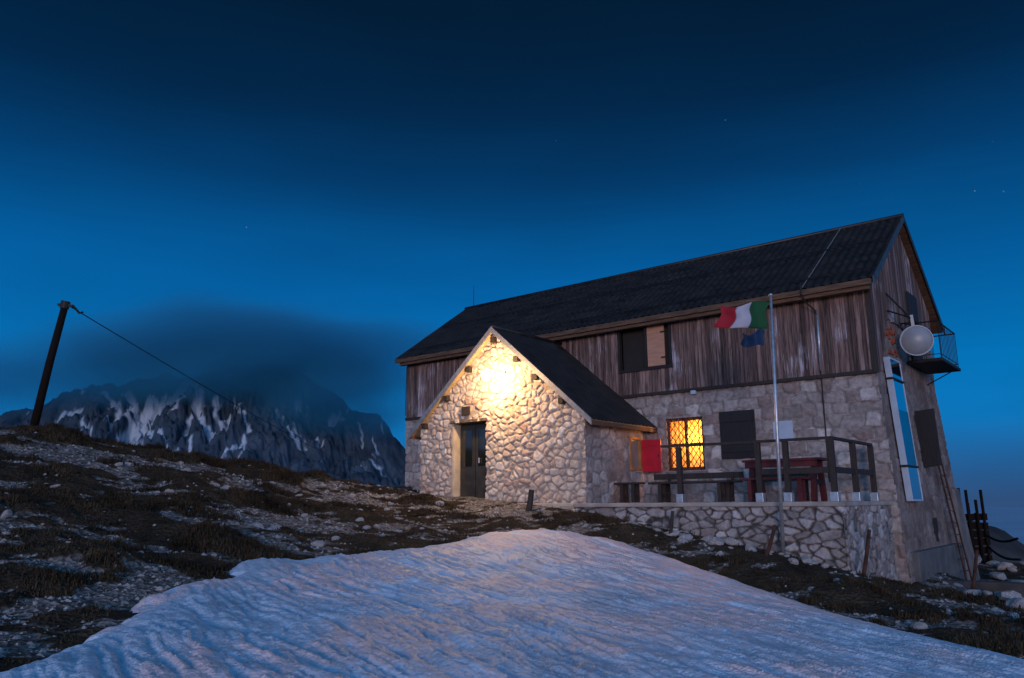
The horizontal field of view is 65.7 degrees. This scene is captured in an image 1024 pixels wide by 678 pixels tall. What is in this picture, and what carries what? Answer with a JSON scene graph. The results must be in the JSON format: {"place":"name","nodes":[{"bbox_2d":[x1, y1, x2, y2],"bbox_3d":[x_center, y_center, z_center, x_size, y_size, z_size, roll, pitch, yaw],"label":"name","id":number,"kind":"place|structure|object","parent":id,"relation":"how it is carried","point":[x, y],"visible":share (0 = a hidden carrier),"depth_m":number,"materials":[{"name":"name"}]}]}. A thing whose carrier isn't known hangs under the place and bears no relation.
{"place":"outdoors","nodes":[
{"label":"outdoors","id":0,"kind":"place"},
{"bbox_2d":[0,363,405,487],"bbox_3d":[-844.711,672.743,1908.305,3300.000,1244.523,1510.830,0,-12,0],"label":"mountains","id":1,"kind":"structure","parent":0,"point":[173,412],"depth_m":1905.14,"materials":[{"name":"stone"}]},
{"bbox_2d":[0,426,1023,671],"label":"ground","id":2,"kind":"structure","parent":0,"point":[24,652],"depth_m":13.20,"materials":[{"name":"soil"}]},
{"bbox_2d":[1,509,12,517],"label":"stone","id":3,"kind":"object","parent":2,"relation":"on","point":[7,513],"visible":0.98,"depth_m":11.94,"materials":[{"name":"stone"}]},
{"bbox_2d":[49,484,60,487],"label":"stone","id":4,"kind":"object","parent":2,"relation":"on","point":[55,486],"visible":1,"depth_m":14.24,"materials":[{"name":"stone"}]},
{"bbox_2d":[30,300,83,425],"bbox_3d":[-11.138,0.919,19.242,1.026,3.810,0.248,1,-12,-5],"label":"utility pole","id":5,"kind":"object","parent":2,"relation":"on","point":[64,305],"visible":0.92,"depth_m":19.25,"materials":[{"name":"brown wood"}]},
{"bbox_2d":[71,307,372,475],"bbox_3d":[-11.430,5.578,44.308,0.024,2.465,51.014,0,-12,-1],"label":"cable","id":6,"kind":"object","parent":5,"relation":"attached to","point":[197,382],"visible":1,"depth_m":27.12,"materials":[{"name":"metal"}]},
{"bbox_2d":[124,462,133,465],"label":"stone","id":7,"kind":"object","parent":2,"relation":"on","point":[128,464],"visible":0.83,"depth_m":17.13,"materials":[{"name":"stone"}]},
{"bbox_2d":[252,522,263,527],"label":"stone","id":8,"kind":"object","parent":2,"relation":"on","point":[257,524],"visible":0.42,"depth_m":13.80,"materials":[{"name":"stone"}]},
{"bbox_2d":[269,525,281,529],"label":"stone","id":9,"kind":"object","parent":2,"relation":"on","point":[272,527],"visible":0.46,"depth_m":14.05,"materials":[{"name":"stone"}]},
{"bbox_2d":[311,541,325,546],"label":"stone","id":10,"kind":"object","parent":2,"relation":"on","point":[319,543],"visible":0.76,"depth_m":13.31,"materials":[{"name":"stone"}]},
{"bbox_2d":[0,528,1023,677],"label":"snow field","id":11,"kind":"structure","parent":2,"relation":"on","point":[540,603],"depth_m":7.83,"materials":[{"name":"white snow"}]},
{"bbox_2d":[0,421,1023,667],"bbox_3d":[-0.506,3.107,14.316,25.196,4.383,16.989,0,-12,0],"label":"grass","id":12,"kind":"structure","parent":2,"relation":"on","point":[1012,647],"depth_m":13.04,"materials":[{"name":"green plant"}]},
{"bbox_2d":[525,489,533,511],"bbox_3d":[0.393,3.736,18.020,0.234,0.623,0.146,0,-12,0],"label":"stake","id":13,"kind":"object","parent":2,"relation":"on","point":[529,505],"visible":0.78,"depth_m":17.98,"materials":[{"name":"brown wood"}]},
{"bbox_2d":[517,503,578,511],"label":"stone plinth","id":14,"kind":"structure","parent":2,"relation":"on","point":[569,506],"depth_m":18.00,"materials":[{"name":"stone"}]},
{"bbox_2d":[669,511,673,533],"bbox_3d":[3.094,3.684,15.471,0.171,0.649,0.073,0,-12,0],"label":"stake","id":15,"kind":"object","parent":2,"relation":"on","point":[671,522],"visible":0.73,"depth_m":15.46,"materials":[{"name":"brown wood"}]},
{"bbox_2d":[663,530,679,536],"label":"stone","id":16,"kind":"object","parent":2,"relation":"on","point":[675,533],"visible":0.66,"depth_m":15.40,"materials":[{"name":"stone"}]},
{"bbox_2d":[677,538,687,542],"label":"stone","id":17,"kind":"object","parent":2,"relation":"on","point":[681,540],"visible":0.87,"depth_m":15.09,"materials":[{"name":"stone"}]},
{"bbox_2d":[679,533,692,539],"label":"stone","id":18,"kind":"object","parent":2,"relation":"on","point":[687,536],"visible":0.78,"depth_m":15.19,"materials":[{"name":"stone"}]},
{"bbox_2d":[394,213,979,583],"bbox_3d":[3.939,2.251,23.284,15.700,9.382,10.995,-10,-15,38],"label":"mountain hut","id":19,"kind":"object","parent":2,"relation":"on","point":[597,390],"visible":0.76,"depth_m":19.60,"materials":[{"name":"stone"}]},
{"bbox_2d":[462,406,469,415],"bbox_3d":[-1.199,1.867,20.563,0.280,0.230,0.030,-10,-15,38],"label":"wall plaque","id":20,"kind":"object","parent":19,"relation":"attached to","point":[466,410],"depth_m":20.54,"materials":[{"name":"brown wood"}]},
{"bbox_2d":[450,417,487,497],"bbox_3d":[-0.985,3.295,20.391,1.360,2.440,0.375,-10,-15,38],"label":"door","id":21,"kind":"structure","parent":19,"relation":"in","point":[468,441],"depth_m":20.62,"materials":[{"name":"black paint"}]},
{"bbox_2d":[482,368,504,380],"bbox_3d":[-0.453,0.893,19.638,0.210,0.350,0.810,-10,-15,38],"label":"wall lamp","id":22,"kind":"object","parent":19,"relation":"attached to","point":[485,375],"visible":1,"depth_m":19.34,"materials":[{"name":"white"}]},
{"bbox_2d":[617,323,672,373],"bbox_3d":[3.521,0.224,20.898,1.580,1.250,0.205,-10,-15,38],"label":"window","id":23,"kind":"structure","parent":19,"relation":"in","point":[650,347],"depth_m":20.81,"materials":[{"name":"black paint"}]},
{"bbox_2d":[629,437,661,471],"bbox_3d":[3.266,2.889,19.825,0.414,0.860,0.857,-51,-51,75],"label":"window","id":24,"kind":"structure","parent":19,"relation":"in","point":[649,457],"depth_m":19.82,"materials":[{"name":"red paint"}]},
{"bbox_2d":[665,413,707,473],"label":"window","id":25,"kind":"structure","parent":19,"relation":"in","point":[688,430],"depth_m":20.06,"materials":[{"name":"glass"}]},
{"bbox_2d":[772,420,793,442],"bbox_3d":[6.230,2.129,18.218,0.460,0.490,0.025,-10,-15,38],"label":"notice board","id":26,"kind":"object","parent":19,"relation":"attached to","point":[785,429],"visible":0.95,"depth_m":18.18,"materials":[{"name":"white paint"}]},
{"bbox_2d":[883,357,923,500],"bbox_3d":[8.695,1.996,17.620,0.308,3.150,1.010,-10,-15,38],"label":"solar panel","id":27,"kind":"object","parent":19,"relation":"attached to","point":[909,466],"visible":1,"depth_m":17.46,"materials":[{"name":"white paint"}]},
{"bbox_2d":[885,293,933,355],"bbox_3d":[9.414,-0.325,18.619,0.792,1.477,1.311,-10,-15,38],"label":"satellite dish","id":28,"kind":"object","parent":19,"relation":"attached to","point":[916,340],"visible":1,"depth_m":18.44,"materials":[{"name":"white paint"}]},
{"bbox_2d":[914,408,941,467],"bbox_3d":[9.897,2.365,18.882,0.500,1.399,0.040,-10,-15,38],"label":"window","id":29,"kind":"structure","parent":19,"relation":"in","point":[925,420],"depth_m":18.85,"materials":[{"name":"black paint"}]},
{"bbox_2d":[701,535,712,541],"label":"stone","id":30,"kind":"object","parent":2,"relation":"on","point":[707,538],"visible":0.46,"depth_m":15.12,"materials":[{"name":"stone"}]},
{"bbox_2d":[708,537,723,544],"bbox_3d":[3.833,3.799,14.776,0.325,0.204,0.261,23,-13,-40],"label":"stone","id":31,"kind":"object","parent":2,"relation":"on","point":[716,540],"visible":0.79,"depth_m":14.70,"materials":[{"name":"stone"}]},
{"bbox_2d":[715,551,725,555],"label":"stone","id":32,"kind":"object","parent":2,"relation":"on","point":[720,553],"visible":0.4,"depth_m":13.95,"materials":[{"name":"stone"}]},
{"bbox_2d":[723,537,738,545],"bbox_3d":[4.077,3.783,14.799,0.264,0.166,0.340,17,-13,-25],"label":"stone","id":33,"kind":"object","parent":2,"relation":"on","point":[731,541],"visible":0.93,"depth_m":14.68,"materials":[{"name":"stone"}]},
{"bbox_2d":[574,501,899,581],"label":"terrace","id":34,"kind":"structure","parent":2,"relation":"on","point":[832,533],"depth_m":15.13,"materials":[{"name":"stone"}]},
{"bbox_2d":[614,482,644,501],"bbox_3d":[2.757,3.596,18.585,0.690,0.460,0.280,-10,-15,38],"label":"bench","id":35,"kind":"object","parent":34,"relation":"on","point":[635,494],"visible":1,"depth_m":18.55,"materials":[{"name":"brown wood"}]},
{"bbox_2d":[651,480,732,501],"bbox_3d":[3.871,3.295,17.126,1.800,0.440,0.280,-10,-15,38],"label":"bench","id":36,"kind":"object","parent":34,"relation":"on","point":[721,491],"visible":1,"depth_m":16.89,"materials":[{"name":"brown wood"}]},
{"bbox_2d":[648,472,743,501],"bbox_3d":[4.110,3.333,17.822,2.200,0.644,0.350,-10,-15,38],"label":"table","id":37,"kind":"object","parent":34,"relation":"on","point":[730,495],"visible":0.68,"depth_m":17.77,"materials":[{"name":"brown wood"}]},
{"bbox_2d":[660,436,879,502],"bbox_3d":[5.347,2.789,16.534,3.595,1.192,2.620,-10,-15,38],"label":"terrace railing","id":38,"kind":"object","parent":34,"relation":"on","point":[832,469],"visible":0.98,"depth_m":15.33,"materials":[{"name":"brown wood"}]},
{"bbox_2d":[739,476,813,500],"bbox_3d":[5.219,2.968,15.650,1.400,0.460,0.280,-10,-15,38],"label":"bench","id":39,"kind":"object","parent":34,"relation":"on","point":[801,487],"visible":0.98,"depth_m":15.55,"materials":[{"name":"red paint"}]},
{"bbox_2d":[756,473,810,500],"bbox_3d":[5.957,3.243,17.528,1.450,0.674,0.350,-10,-15,38],"label":"bench","id":40,"kind":"object","parent":34,"relation":"on","point":[806,481],"visible":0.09,"depth_m":17.38,"materials":[{"name":"brown wood"}]},
{"bbox_2d":[742,457,828,501],"bbox_3d":[5.595,2.881,16.157,1.580,0.849,0.698,-10,-15,38],"label":"table","id":41,"kind":"object","parent":34,"relation":"on","point":[801,462],"visible":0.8,"depth_m":15.86,"materials":[{"name":"red paint"}]},
{"bbox_2d":[745,544,756,551],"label":"stone","id":42,"kind":"object","parent":2,"relation":"on","point":[748,547],"visible":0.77,"depth_m":14.47,"materials":[{"name":"stone"}]},
{"bbox_2d":[764,524,776,555],"bbox_3d":[4.398,3.524,13.562,0.317,0.685,0.073,0,-12,0],"label":"stake","id":43,"kind":"object","parent":2,"relation":"on","point":[769,545],"visible":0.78,"depth_m":13.55,"materials":[{"name":"wood"}]},
{"bbox_2d":[768,293,784,553],"bbox_3d":[4.948,1.732,14.761,0.219,5.326,0.088,-11,-16,42],"label":"flagpole","id":44,"kind":"object","parent":2,"relation":"on","point":[770,295],"visible":0.92,"depth_m":14.73,"materials":[{"name":"metal"}]},
{"bbox_2d":[714,301,768,328],"bbox_3d":[4.412,-0.461,15.228,1.069,0.561,0.176,-3,-12,11],"label":"italian flag","id":45,"kind":"object","parent":44,"relation":"attached to","point":[751,315],"visible":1,"depth_m":15.22,"materials":[{"name":"multicoloured fabric"}]},
{"bbox_2d":[741,329,764,347],"bbox_3d":[4.593,-0.020,15.124,0.460,0.352,0.154,-4,-12,18],"label":"flag","id":46,"kind":"object","parent":44,"relation":"hanging from","point":[753,339],"visible":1,"depth_m":15.12,"materials":[{"name":"blue fabric"}]},
{"bbox_2d":[788,558,798,564],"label":"stone","id":47,"kind":"object","parent":2,"relation":"on","point":[795,561],"visible":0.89,"depth_m":13.44,"materials":[{"name":"stone"}]},
{"bbox_2d":[801,556,813,563],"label":"stone","id":48,"kind":"object","parent":2,"relation":"on","point":[806,559],"visible":0.87,"depth_m":13.71,"materials":[{"name":"stone"}]},
{"bbox_2d":[821,563,829,567],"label":"stone","id":49,"kind":"object","parent":2,"relation":"on","point":[825,565],"visible":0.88,"depth_m":13.47,"materials":[{"name":"stone"}]},
{"bbox_2d":[862,529,870,574],"bbox_3d":[6.157,3.804,13.807,0.287,0.952,0.073,0,-12,0],"label":"stake","id":50,"kind":"object","parent":2,"relation":"on","point":[865,561],"visible":0.78,"depth_m":13.80,"materials":[{"name":"wood"}]},
{"bbox_2d":[911,622,927,629],"bbox_3d":[4.956,3.503,9.647,0.152,0.121,0.184,18,-25,-27],"label":"stone","id":51,"kind":"object","parent":2,"relation":"on","point":[919,625],"visible":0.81,"depth_m":9.60,"materials":[{"name":"stone"}]},
{"bbox_2d":[938,462,971,579],"bbox_3d":[10.895,4.399,19.539,0.328,3.056,0.984,-10,-15,38],"label":"ladder","id":52,"kind":"object","parent":2,"relation":"on","point":[953,511],"visible":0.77,"depth_m":19.50,"materials":[{"name":"metal"}]},
{"bbox_2d":[953,582,962,586],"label":"stone","id":53,"kind":"object","parent":2,"relation":"on","point":[958,584],"visible":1,"depth_m":16.58,"materials":[{"name":"stone"}]},
{"bbox_2d":[963,589,981,595],"bbox_3d":[8.970,4.946,15.422,0.250,0.141,0.348,8,-15,-37],"label":"stone","id":54,"kind":"object","parent":2,"relation":"on","point":[975,592],"visible":0.6,"depth_m":15.37,"materials":[{"name":"stone"}]},
{"bbox_2d":[957,488,992,562],"bbox_3d":[14.158,5.993,24.422,1.030,2.761,0.386,0,-12,0],"label":"post fence","id":55,"kind":"object","parent":2,"relation":"on","point":[978,526],"visible":0.53,"depth_m":24.34,"materials":[{"name":"brown wood"}]},
{"bbox_2d":[971,550,978,588],"bbox_3d":[9.268,4.877,15.929,0.362,1.242,0.073,0,-12,0],"label":"stake","id":56,"kind":"object","parent":2,"relation":"on","point":[973,584],"visible":0.59,"depth_m":15.95,"materials":[{"name":"wood"}]},
{"bbox_2d":[944,579,1023,596],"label":"concrete kerb","id":57,"kind":"structure","parent":2,"relation":"on","point":[1000,586],"depth_m":16.24,"materials":[{"name":"grey concrete"}]},
{"bbox_2d":[982,590,992,595],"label":"stone","id":58,"kind":"object","parent":2,"relation":"on","point":[986,592],"visible":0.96,"depth_m":15.02,"materials":[{"name":"stone"}]},
{"bbox_2d":[985,560,1000,566],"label":"stone","id":59,"kind":"object","parent":2,"relation":"on","point":[993,563],"visible":0.71,"depth_m":23.58,"materials":[{"name":"stone"}]},
{"bbox_2d":[988,572,1006,579],"bbox_3d":[12.999,6.340,21.216,0.400,0.225,0.486,7,-10,23],"label":"stone","id":60,"kind":"object","parent":2,"relation":"on","point":[998,575],"visible":1,"depth_m":21.08,"materials":[{"name":"stone"}]},
{"bbox_2d":[985,534,1021,560],"bbox_3d":[13.094,5.537,21.196,0.064,0.635,4.536,-5,-13,22],"label":"handrail fence","id":61,"kind":"object","parent":2,"relation":"on","point":[1004,541],"visible":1,"depth_m":20.93,"materials":[{"name":"black metal"}]},
{"bbox_2d":[996,562,1013,569],"bbox_3d":[14.341,6.616,23.075,0.480,0.228,0.302,-26,-33,35],"label":"stone","id":62,"kind":"object","parent":2,"relation":"on","point":[1002,566],"visible":0.97,"depth_m":22.99,"materials":[{"name":"stone"}]},
{"bbox_2d":[1004,597,1015,606],"bbox_3d":[9.074,4.767,14.167,0.488,0.251,0.349,3,-10,15],"label":"stone","id":63,"kind":"object","parent":2,"relation":"on","point":[1008,601],"visible":0.29,"depth_m":14.20,"materials":[{"name":"stone"}]},
{"bbox_2d":[999,590,1021,600],"bbox_3d":[9.383,4.864,14.946,0.468,0.273,0.347,14,-8,-4],"label":"stone","id":64,"kind":"object","parent":2,"relation":"on","point":[1005,595],"visible":0.51,"depth_m":14.86,"materials":[{"name":"stone"}]},
{"bbox_2d":[1006,567,1017,572],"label":"stone","id":65,"kind":"object","parent":2,"relation":"on","point":[1012,569],"visible":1,"depth_m":22.81,"materials":[{"name":"stone"}]},
{"bbox_2d":[1009,597,1023,608],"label":"stone","id":66,"kind":"object","parent":2,"relation":"on","point":[1016,602],"visible":0.66,"depth_m":13.97,"materials":[{"name":"stone"}]},
{"bbox_2d":[0,0,1023,506],"label":"sky","id":67,"kind":"structure","parent":0,"point":[317,188],"materials":[{"name":"blue"}]},
{"bbox_2d":[963,507,1023,543],"bbox_3d":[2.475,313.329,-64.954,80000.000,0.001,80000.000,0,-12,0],"label":"valley","id":68,"kind":"structure","parent":0,"point":[1009,520],"depth_m":13502.73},
{"bbox_2d":[967,520,1023,562],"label":"hillside","id":69,"kind":"structure","parent":0,"point":[1013,549],"depth_m":70.84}
]}

